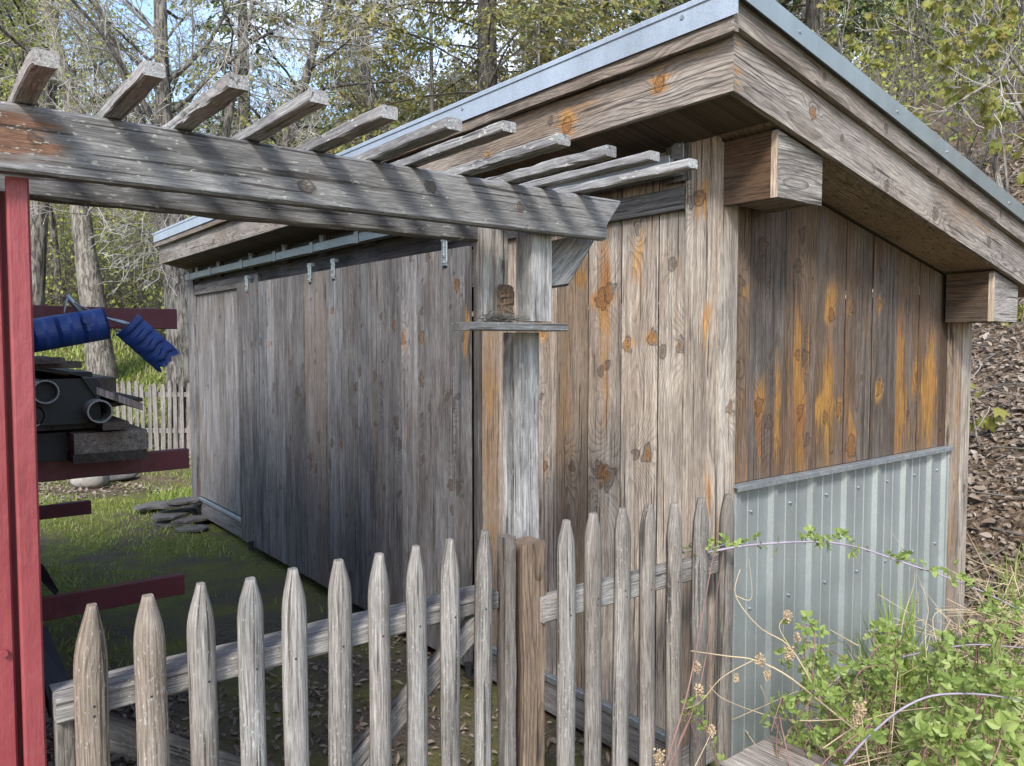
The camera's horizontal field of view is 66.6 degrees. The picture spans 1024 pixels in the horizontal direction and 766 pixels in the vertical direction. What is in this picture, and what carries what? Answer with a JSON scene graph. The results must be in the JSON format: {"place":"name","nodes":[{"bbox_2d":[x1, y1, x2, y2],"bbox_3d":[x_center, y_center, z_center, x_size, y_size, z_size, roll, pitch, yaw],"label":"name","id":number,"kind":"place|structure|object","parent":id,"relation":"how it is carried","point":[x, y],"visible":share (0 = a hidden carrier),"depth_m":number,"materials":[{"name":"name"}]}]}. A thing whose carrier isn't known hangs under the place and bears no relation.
{"place":"outdoors","nodes":[
{"label":"outdoors","id":0,"kind":"place"},
{"bbox_2d":[5,0,944,131],"label":"sky","id":1,"kind":"structure","parent":0,"point":[146,10],"materials":[{"name":"white"}]},
{"bbox_2d":[38,57,1023,765],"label":"ground","id":2,"kind":"structure","parent":0,"point":[222,577],"depth_m":5.61,"materials":[{"name":"green plant"}]},
{"bbox_2d":[0,0,59,106],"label":"evergreen","id":3,"kind":"object","parent":2,"relation":"on","point":[3,52],"visible":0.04,"depth_m":33.00,"materials":[{"name":"green plant"}]},
{"bbox_2d":[0,6,118,305],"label":"tree","id":4,"kind":"object","parent":2,"relation":"on","point":[52,221],"visible":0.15,"depth_m":17.94,"materials":[{"name":"grey plant"}]},
{"bbox_2d":[0,0,149,304],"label":"tree","id":5,"kind":"object","parent":2,"relation":"on","point":[39,235],"visible":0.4,"depth_m":15.84,"materials":[{"name":"grey plant"}]},
{"bbox_2d":[70,476,109,488],"bbox_3d":[-5.397,1.245,9.995,0.462,0.276,0.250,-2,4,-38],"label":"rock","id":6,"kind":"object","parent":2,"relation":"on","point":[93,482],"visible":0.62,"depth_m":9.91,"materials":[{"name":"stone"}]},
{"bbox_2d":[0,176,188,765],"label":"rack","id":7,"kind":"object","parent":2,"relation":"on","point":[27,609],"depth_m":1.55,"materials":[{"name":"paint"}]},
{"bbox_2d":[41,563,58,594],"bbox_3d":[-2.133,0.722,3.389,0.046,0.090,1.303,-2,4,-41],"label":"gutter length","id":8,"kind":"object","parent":7,"relation":"on","point":[47,582],"visible":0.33,"depth_m":2.94,"materials":[{"name":"black plastic"}]},
{"bbox_2d":[37,430,68,461],"bbox_3d":[-2.155,0.256,3.411,0.310,0.118,0.600,-2,4,-38],"label":"storage box","id":9,"kind":"object","parent":7,"relation":"on","point":[52,445],"visible":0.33,"depth_m":3.23,"materials":[{"name":"black plastic"}]},
{"bbox_2d":[43,625,68,718],"bbox_3d":[-1.052,0.655,1.784,0.049,0.164,0.154,-3,4,-43],"label":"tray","id":10,"kind":"object","parent":7,"relation":"attached to","point":[54,671],"visible":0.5,"depth_m":1.77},
{"bbox_2d":[67,449,146,463],"bbox_3d":[-2.512,0.250,4.309,0.283,0.043,2.750,-2,4,-38],"label":"lumber","id":11,"kind":"object","parent":7,"relation":"on","point":[73,458],"visible":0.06,"depth_m":3.22,"materials":[{"name":"grey wood"}]},
{"bbox_2d":[65,424,147,453],"bbox_3d":[-2.508,0.188,4.309,0.281,0.088,2.750,-2,4,-38],"label":"lumber","id":12,"kind":"object","parent":11,"relation":"on","point":[93,440],"visible":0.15,"depth_m":3.23,"materials":[{"name":"grey wood"}]},
{"bbox_2d":[97,416,128,429],"bbox_3d":[-2.486,0.119,4.290,0.104,0.038,2.800,-2,4,-38],"label":"lumber","id":13,"kind":"object","parent":12,"relation":"on","point":[114,423],"visible":0.12,"depth_m":3.20,"materials":[{"name":"grey wood"}]},
{"bbox_2d":[36,413,102,430],"bbox_3d":[-2.632,0.108,4.252,0.267,0.062,2.680,-2,4,-38],"label":"lumber","id":14,"kind":"object","parent":13,"relation":"on","point":[65,426],"depth_m":3.19,"materials":[{"name":"grey wood"}]},
{"bbox_2d":[35,370,100,425],"bbox_3d":[-2.484,0.031,4.033,0.234,0.185,2.200,-2,4,-38],"label":"tarp bundle","id":15,"kind":"object","parent":14,"relation":"on","point":[70,401],"visible":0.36,"depth_m":3.17,"materials":[{"name":"black plastic"}]},
{"bbox_2d":[83,399,112,422],"bbox_3d":[-2.594,0.055,4.330,0.094,0.094,3.000,-2,4,-38],"label":"pipe","id":16,"kind":"object","parent":14,"relation":"on","point":[106,416],"visible":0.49,"depth_m":3.18,"materials":[{"name":"grey plastic"}]},
{"bbox_2d":[92,374,116,398],"bbox_3d":[-2.614,-0.023,4.437,0.182,0.100,2.400,-2,4,-38],"label":"lumber","id":17,"kind":"object","parent":16,"relation":"on","point":[107,383],"visible":0.04,"depth_m":3.53,"materials":[{"name":"grey wood"}]},
{"bbox_2d":[37,368,91,376],"bbox_3d":[-2.639,-0.078,4.351,0.097,0.044,2.500,-2,4,-38],"label":"lumber","id":18,"kind":"object","parent":17,"relation":"on","point":[84,373],"visible":0.23,"depth_m":3.44,"materials":[{"name":"grey wood"}]},
{"bbox_2d":[35,360,81,368],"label":"lumber","id":19,"kind":"object","parent":18,"relation":"on","point":[72,364],"visible":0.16,"depth_m":3.15,"materials":[{"name":"grey wood"}]},
{"bbox_2d":[34,356,64,363],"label":"lumber","id":20,"kind":"object","parent":19,"relation":"on","point":[47,360],"visible":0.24,"depth_m":3.09,"materials":[{"name":"grey wood"}]},
{"bbox_2d":[33,308,110,352],"bbox_3d":[-1.842,-0.195,3.084,0.467,0.219,0.078,-2,4,-38],"label":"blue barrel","id":21,"kind":"object","parent":20,"relation":"on","point":[69,329],"visible":0.77,"depth_m":3.12,"materials":[{"name":"plastic"}]},
{"bbox_2d":[63,294,129,325],"bbox_3d":[-1.719,-0.296,3.260,0.289,0.146,0.035,-2,4,-38],"label":"bent frame","id":22,"kind":"object","parent":21,"relation":"attached to","point":[72,302],"visible":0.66,"depth_m":3.20,"materials":[{"name":"metal"}]},
{"bbox_2d":[115,314,178,372],"bbox_3d":[-1.556,-0.168,3.333,0.256,0.253,0.042,-2,4,-38],"label":"blue fragment","id":23,"kind":"object","parent":22,"relation":"hanging from","point":[146,342],"visible":1,"depth_m":3.33,"materials":[{"name":"plastic"}]},
{"bbox_2d":[97,387,142,409],"bbox_3d":[-2.380,0.004,4.126,0.180,0.132,2.424,-2,4,-39],"label":"lumber","id":24,"kind":"object","parent":16,"relation":"on","point":[105,394],"visible":0.36,"depth_m":3.24,"materials":[{"name":"grey wood"}]},
{"bbox_3d":[-2.802,-0.042,4.479,0.064,0.064,3.000,-2,4,-38],"label":"pipe","id":25,"kind":"object","parent":24,"relation":"on","visible":0},
{"bbox_2d":[35,369,106,411],"bbox_3d":[-2.498,-0.004,4.071,0.268,0.208,2.320,-2,4,-38],"label":"folded sheet","id":26,"kind":"object","parent":25,"relation":"on","point":[80,376],"visible":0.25,"depth_m":3.19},
{"bbox_2d":[101,392,142,408],"bbox_3d":[-2.334,0.042,4.190,0.158,0.035,2.260,-2,4,-38],"label":"lumber","id":27,"kind":"object","parent":16,"relation":"on","point":[116,404],"visible":0.21,"depth_m":3.39,"materials":[{"name":"grey wood"}]},
{"bbox_3d":[-2.833,0.072,4.269,0.090,0.090,3.000,-2,4,-38],"label":"pipe","id":28,"kind":"object","parent":14,"relation":"on","visible":0},
{"bbox_2d":[35,380,59,403],"bbox_3d":[-2.767,-0.024,4.253,0.094,0.094,3.000,-2,4,-38],"label":"pipe","id":29,"kind":"object","parent":28,"relation":"on","point":[56,394],"visible":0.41,"depth_m":3.10,"materials":[{"name":"grey plastic"}]},
{"bbox_2d":[49,529,516,765],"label":"gate","id":30,"kind":"structure","parent":7,"relation":"attached to","point":[88,729],"depth_m":1.86,"materials":[{"name":"grey wood"}]},
{"bbox_2d":[0,0,217,378],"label":"tree","id":31,"kind":"object","parent":2,"relation":"on","point":[100,358],"visible":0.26,"depth_m":15.00,"materials":[{"name":"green plant"}]},
{"bbox_2d":[109,473,138,481],"bbox_3d":[-5.392,1.269,10.514,0.698,0.115,0.367,-2,4,-38],"label":"rock","id":32,"kind":"object","parent":2,"relation":"on","point":[116,478],"visible":0.4,"depth_m":10.44,"materials":[{"name":"grey stone"}]},
{"bbox_2d":[112,380,190,456],"bbox_3d":[-6.665,0.607,12.963,3.941,1.326,0.077,0,3,0],"label":"picket fence","id":33,"kind":"object","parent":2,"relation":"on","point":[152,393],"visible":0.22,"depth_m":12.94,"materials":[{"name":"grey wood"}]},
{"bbox_2d":[133,500,169,509],"bbox_3d":[-3.881,1.330,8.510,0.524,0.046,0.331,-2,4,-38],"label":"slate","id":34,"kind":"object","parent":2,"relation":"on","point":[147,506],"visible":0.53,"depth_m":8.37,"materials":[{"name":"grey stone"}]},
{"bbox_2d":[3,0,319,448],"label":"tree","id":35,"kind":"object","parent":2,"relation":"on","point":[177,369],"visible":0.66,"depth_m":13.01,"materials":[{"name":"grey plant"}]},
{"bbox_2d":[34,329,323,668],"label":"lawn grass","id":36,"kind":"structure","parent":2,"relation":"on","point":[175,493],"depth_m":8.28,"materials":[{"name":"green plant"}]},
{"bbox_2d":[152,520,206,527],"bbox_3d":[-3.379,1.426,8.002,0.557,0.046,0.372,-2,4,-38],"label":"slate","id":37,"kind":"object","parent":2,"relation":"on","point":[162,523],"visible":0.54,"depth_m":7.86,"materials":[{"name":"grey stone"}]},
{"bbox_2d":[170,515,208,523],"bbox_3d":[-3.278,1.397,7.996,0.422,0.046,0.285,-1,3,-16],"label":"slate","id":38,"kind":"object","parent":37,"relation":"on","point":[191,518],"visible":0.8,"depth_m":7.93,"materials":[{"name":"grey stone"}]},
{"bbox_2d":[152,507,196,520],"bbox_3d":[-3.510,1.352,8.077,0.332,0.046,0.541,1,3,17],"label":"slate","id":39,"kind":"object","parent":38,"relation":"on","point":[171,514],"visible":0.97,"depth_m":7.99,"materials":[{"name":"grey stone"}]},
{"bbox_2d":[152,502,200,508],"bbox_3d":[-3.468,1.262,8.091,0.461,0.046,0.263,-1,3,-13],"label":"slate","id":40,"kind":"object","parent":39,"relation":"on","point":[162,506],"visible":0.73,"depth_m":7.98,"materials":[{"name":"grey stone"}]},
{"bbox_2d":[167,497,200,504],"bbox_3d":[-3.394,1.221,8.096,0.394,0.046,0.266,-2,4,-38],"label":"slate","id":41,"kind":"object","parent":40,"relation":"on","point":[182,500],"visible":0.96,"depth_m":8.02,"materials":[{"name":"grey stone"}]},
{"bbox_2d":[175,524,208,531],"bbox_3d":[-3.184,1.449,7.745,0.303,0.046,0.277,-2,4,-38],"label":"slate","id":42,"kind":"object","parent":2,"relation":"on","point":[196,528],"visible":0.99,"depth_m":7.69,"materials":[{"name":"grey stone"}]},
{"bbox_2d":[29,0,404,295],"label":"tree","id":43,"kind":"object","parent":2,"relation":"on","point":[227,124],"visible":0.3,"depth_m":13.26,"materials":[{"name":"green plant"}]},
{"bbox_2d":[169,0,324,144],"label":"evergreen","id":44,"kind":"object","parent":2,"relation":"on","point":[223,29],"visible":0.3,"depth_m":32.29,"materials":[{"name":"green plant"}]},
{"bbox_2d":[224,0,412,134],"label":"tree","id":45,"kind":"object","parent":2,"relation":"on","point":[364,68],"visible":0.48,"depth_m":19.78,"materials":[{"name":"green plant"}]},
{"bbox_2d":[182,0,460,219],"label":"tree","id":46,"kind":"object","parent":2,"relation":"on","point":[293,128],"visible":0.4,"depth_m":16.91,"materials":[{"name":"green plant"}]},
{"bbox_2d":[0,48,697,538],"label":"arbor","id":47,"kind":"object","parent":2,"relation":"on","point":[104,156],"visible":0.97,"depth_m":1.88,"materials":[{"name":"grey wood"}]},
{"bbox_2d":[474,308,529,322],"bbox_3d":[-0.026,-0.196,2.304,0.177,0.053,0.146,-2,4,-38],"label":"nest","id":48,"kind":"object","parent":47,"relation":"on","point":[499,317],"visible":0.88,"depth_m":2.29,"materials":[{"name":"grey plant"}]},
{"bbox_2d":[271,0,438,154],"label":"evergreen","id":49,"kind":"object","parent":2,"relation":"on","point":[373,69],"visible":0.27,"depth_m":24.27,"materials":[{"name":"green plant"}]},
{"bbox_2d":[349,0,477,130],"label":"tree","id":50,"kind":"object","parent":2,"relation":"on","point":[432,105],"visible":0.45,"depth_m":18.96,"materials":[{"name":"green plant"}]},
{"bbox_2d":[265,0,679,153],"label":"evergreen","id":51,"kind":"object","parent":2,"relation":"on","point":[484,26],"visible":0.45,"depth_m":17.22,"materials":[{"name":"green plant"}]},
{"bbox_2d":[442,0,557,91],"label":"tree","id":52,"kind":"object","parent":2,"relation":"on","point":[538,56],"visible":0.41,"depth_m":17.64,"materials":[{"name":"green plant"}]},
{"bbox_2d":[0,0,1023,228],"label":"wood","id":53,"kind":"object","parent":2,"relation":"on","point":[556,52],"visible":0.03,"depth_m":30.34,"materials":[{"name":"green plant"}]},
{"bbox_2d":[30,0,1023,338],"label":"brush","id":54,"kind":"object","parent":2,"relation":"on","point":[128,294],"visible":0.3,"depth_m":17.12,"materials":[{"name":"green plant"}]},
{"bbox_2d":[34,140,1023,765],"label":"leaf litter","id":55,"kind":"object","parent":2,"relation":"on","point":[982,484],"visible":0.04,"depth_m":5.36,"materials":[{"name":"brown plant"}]},
{"bbox_2d":[405,0,656,103],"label":"evergreen","id":56,"kind":"object","parent":2,"relation":"on","point":[641,4],"visible":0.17,"depth_m":22.07,"materials":[{"name":"green plant"}]},
{"bbox_2d":[152,0,1023,765],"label":"shed","id":57,"kind":"structure","parent":2,"relation":"on","point":[772,366],"depth_m":3.60,"materials":[{"name":"brown wood"}]},
{"bbox_2d":[237,263,329,587],"bbox_3d":[-1.874,0.272,6.277,0.069,2.350,1.804,-2,4,-38],"label":"sliding door","id":58,"kind":"structure","parent":57,"relation":"in","point":[282,322],"depth_m":6.14,"materials":[{"name":"grey wood"}]},
{"bbox_2d":[326,240,473,667],"bbox_3d":[-0.761,0.344,4.865,0.069,2.350,1.744,-2,4,-38],"label":"sliding door","id":59,"kind":"structure","parent":57,"relation":"in","point":[400,380],"depth_m":4.73,"materials":[{"name":"grey wood"}]},
{"bbox_2d":[516,493,733,765],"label":"picket fence","id":60,"kind":"object","parent":2,"relation":"on","point":[563,604],"visible":0.94,"depth_m":2.50,"materials":[{"name":"grey wood"}]},
{"bbox_2d":[562,0,690,44],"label":"evergreen","id":61,"kind":"object","parent":2,"relation":"on","point":[665,8],"visible":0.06,"depth_m":24.88,"materials":[{"name":"green plant"}]},
{"bbox_2d":[653,748,665,765],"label":"dry stalk","id":62,"kind":"object","parent":2,"relation":"on","point":[657,758],"visible":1,"depth_m":2.25,"materials":[{"name":"plant"}]},
{"bbox_2d":[664,551,723,765],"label":"dry stalk","id":63,"kind":"object","parent":2,"relation":"on","point":[696,669],"visible":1,"depth_m":2.40,"materials":[{"name":"brown plant"}]},
{"bbox_2d":[673,694,727,765],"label":"bramble bush","id":64,"kind":"object","parent":2,"relation":"on","point":[701,727],"visible":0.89,"depth_m":2.49,"materials":[{"name":"green plant"}]},
{"bbox_2d":[695,724,716,765],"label":"dry stalk","id":65,"kind":"object","parent":2,"relation":"on","point":[711,728],"visible":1,"depth_m":2.30,"materials":[{"name":"plant"}]},
{"bbox_2d":[686,564,861,736],"bbox_3d":[0.836,0.852,2.497,0.590,0.577,0.095,0,3,-6],"label":"dry stalk","id":66,"kind":"object","parent":2,"relation":"on","point":[790,650],"visible":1,"depth_m":2.50,"materials":[{"name":"plant"}]},
{"bbox_2d":[719,735,837,765],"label":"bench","id":67,"kind":"object","parent":2,"relation":"on","point":[761,753],"visible":1,"depth_m":2.45,"materials":[{"name":"grey wood"}]},
{"bbox_2d":[759,678,881,765],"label":"bramble bush","id":68,"kind":"object","parent":2,"relation":"on","point":[815,736],"visible":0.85,"depth_m":2.43,"materials":[{"name":"green plant"}]},
{"bbox_2d":[620,152,1023,636],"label":"fallen twigs","id":69,"kind":"object","parent":2,"relation":"on","point":[991,527],"visible":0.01,"depth_m":5.75,"materials":[{"name":"brown wood"}]},
{"bbox_2d":[773,610,912,765],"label":"bramble bush","id":70,"kind":"object","parent":2,"relation":"on","point":[884,682],"visible":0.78,"depth_m":2.70,"materials":[{"name":"green plant"}]},
{"bbox_2d":[682,523,1023,621],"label":"bramble","id":71,"kind":"object","parent":2,"relation":"on","point":[1017,608],"visible":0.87,"depth_m":2.69,"materials":[{"name":"plant"}]},
{"bbox_2d":[811,0,894,71],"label":"tree","id":72,"kind":"object","parent":2,"relation":"on","point":[866,56],"visible":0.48,"depth_m":11.90,"materials":[{"name":"green plant"}]},
{"bbox_2d":[850,700,869,765],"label":"dry stalk","id":73,"kind":"object","parent":2,"relation":"on","point":[858,708],"visible":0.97,"depth_m":2.29,"materials":[{"name":"plant"}]},
{"bbox_2d":[776,0,966,87],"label":"evergreen","id":74,"kind":"object","parent":2,"relation":"on","point":[811,20],"visible":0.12,"depth_m":18.49,"materials":[{"name":"green plant"}]},
{"bbox_2d":[732,532,1023,765],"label":"dry straw","id":75,"kind":"object","parent":2,"relation":"on","point":[960,631],"visible":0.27,"depth_m":3.66,"materials":[{"name":"plant"}]},
{"bbox_2d":[747,543,1023,765],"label":"tall grass","id":76,"kind":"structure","parent":2,"relation":"on","point":[904,680],"depth_m":3.62,"materials":[{"name":"green plant"}]},
{"bbox_2d":[790,0,1019,77],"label":"evergreen","id":77,"kind":"object","parent":2,"relation":"on","point":[850,29],"visible":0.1,"depth_m":23.56,"materials":[{"name":"green plant"}]},
{"bbox_2d":[872,0,982,106],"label":"tree","id":78,"kind":"object","parent":2,"relation":"on","point":[905,8],"visible":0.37,"depth_m":15.07,"materials":[{"name":"green plant"}]},
{"bbox_2d":[842,0,1023,156],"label":"tree","id":79,"kind":"object","parent":2,"relation":"on","point":[999,34],"visible":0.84,"depth_m":8.60,"materials":[{"name":"green plant"}]},
{"bbox_2d":[886,0,1018,42],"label":"evergreen","id":80,"kind":"object","parent":2,"relation":"on","point":[961,14],"depth_m":27.17,"materials":[{"name":"green plant"}]},
{"bbox_2d":[890,601,1023,765],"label":"bramble bush","id":81,"kind":"object","parent":2,"relation":"on","point":[934,667],"visible":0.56,"depth_m":2.83,"materials":[{"name":"green plant"}]},
{"bbox_2d":[822,532,1022,765],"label":"dry stalk","id":82,"kind":"object","parent":81,"relation":"on","point":[896,681],"visible":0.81,"depth_m":2.62,"materials":[{"name":"plant"}]},
{"bbox_2d":[873,635,1023,670],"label":"bramble","id":83,"kind":"object","parent":81,"relation":"attached to","point":[962,640],"visible":0.75,"depth_m":2.71,"materials":[{"name":"plant"}]},
{"bbox_2d":[894,670,1023,765],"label":"bramble bush","id":84,"kind":"object","parent":2,"relation":"on","point":[941,730],"visible":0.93,"depth_m":2.06,"materials":[{"name":"green plant"}]},
{"bbox_2d":[843,671,1023,764],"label":"bramble","id":85,"kind":"object","parent":84,"relation":"attached to","point":[1006,689],"visible":0.97,"depth_m":2.09,"materials":[{"name":"plant"}]},
{"bbox_2d":[908,18,1023,126],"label":"tree","id":86,"kind":"object","parent":2,"relation":"on","point":[990,53],"visible":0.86,"depth_m":8.14,"materials":[{"name":"green plant"}]},
{"bbox_2d":[912,0,1023,80],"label":"tree","id":87,"kind":"object","parent":2,"relation":"on","point":[1021,10],"visible":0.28,"depth_m":13.88,"materials":[{"name":"green plant"}]},
{"bbox_2d":[920,0,1023,189],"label":"tree","id":88,"kind":"object","parent":2,"relation":"on","point":[969,8],"visible":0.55,"depth_m":9.42,"materials":[{"name":"green plant"}]},
{"bbox_2d":[969,364,1011,446],"bbox_3d":[3.479,0.217,5.884,0.499,0.723,0.232,3,4,42],"label":"tree","id":89,"kind":"object","parent":2,"relation":"on","point":[990,423],"visible":0.53,"depth_m":5.87,"materials":[{"name":"green plant"}]},
{"bbox_2d":[966,622,1023,765],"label":"bramble bush","id":90,"kind":"object","parent":2,"relation":"on","point":[1015,671],"visible":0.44,"depth_m":2.66,"materials":[{"name":"green plant"}]},
{"bbox_2d":[994,114,1023,327],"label":"tree","id":91,"kind":"object","parent":2,"relation":"on","point":[1020,181],"visible":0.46,"depth_m":7.35,"materials":[{"name":"brown plant"}]}
]}

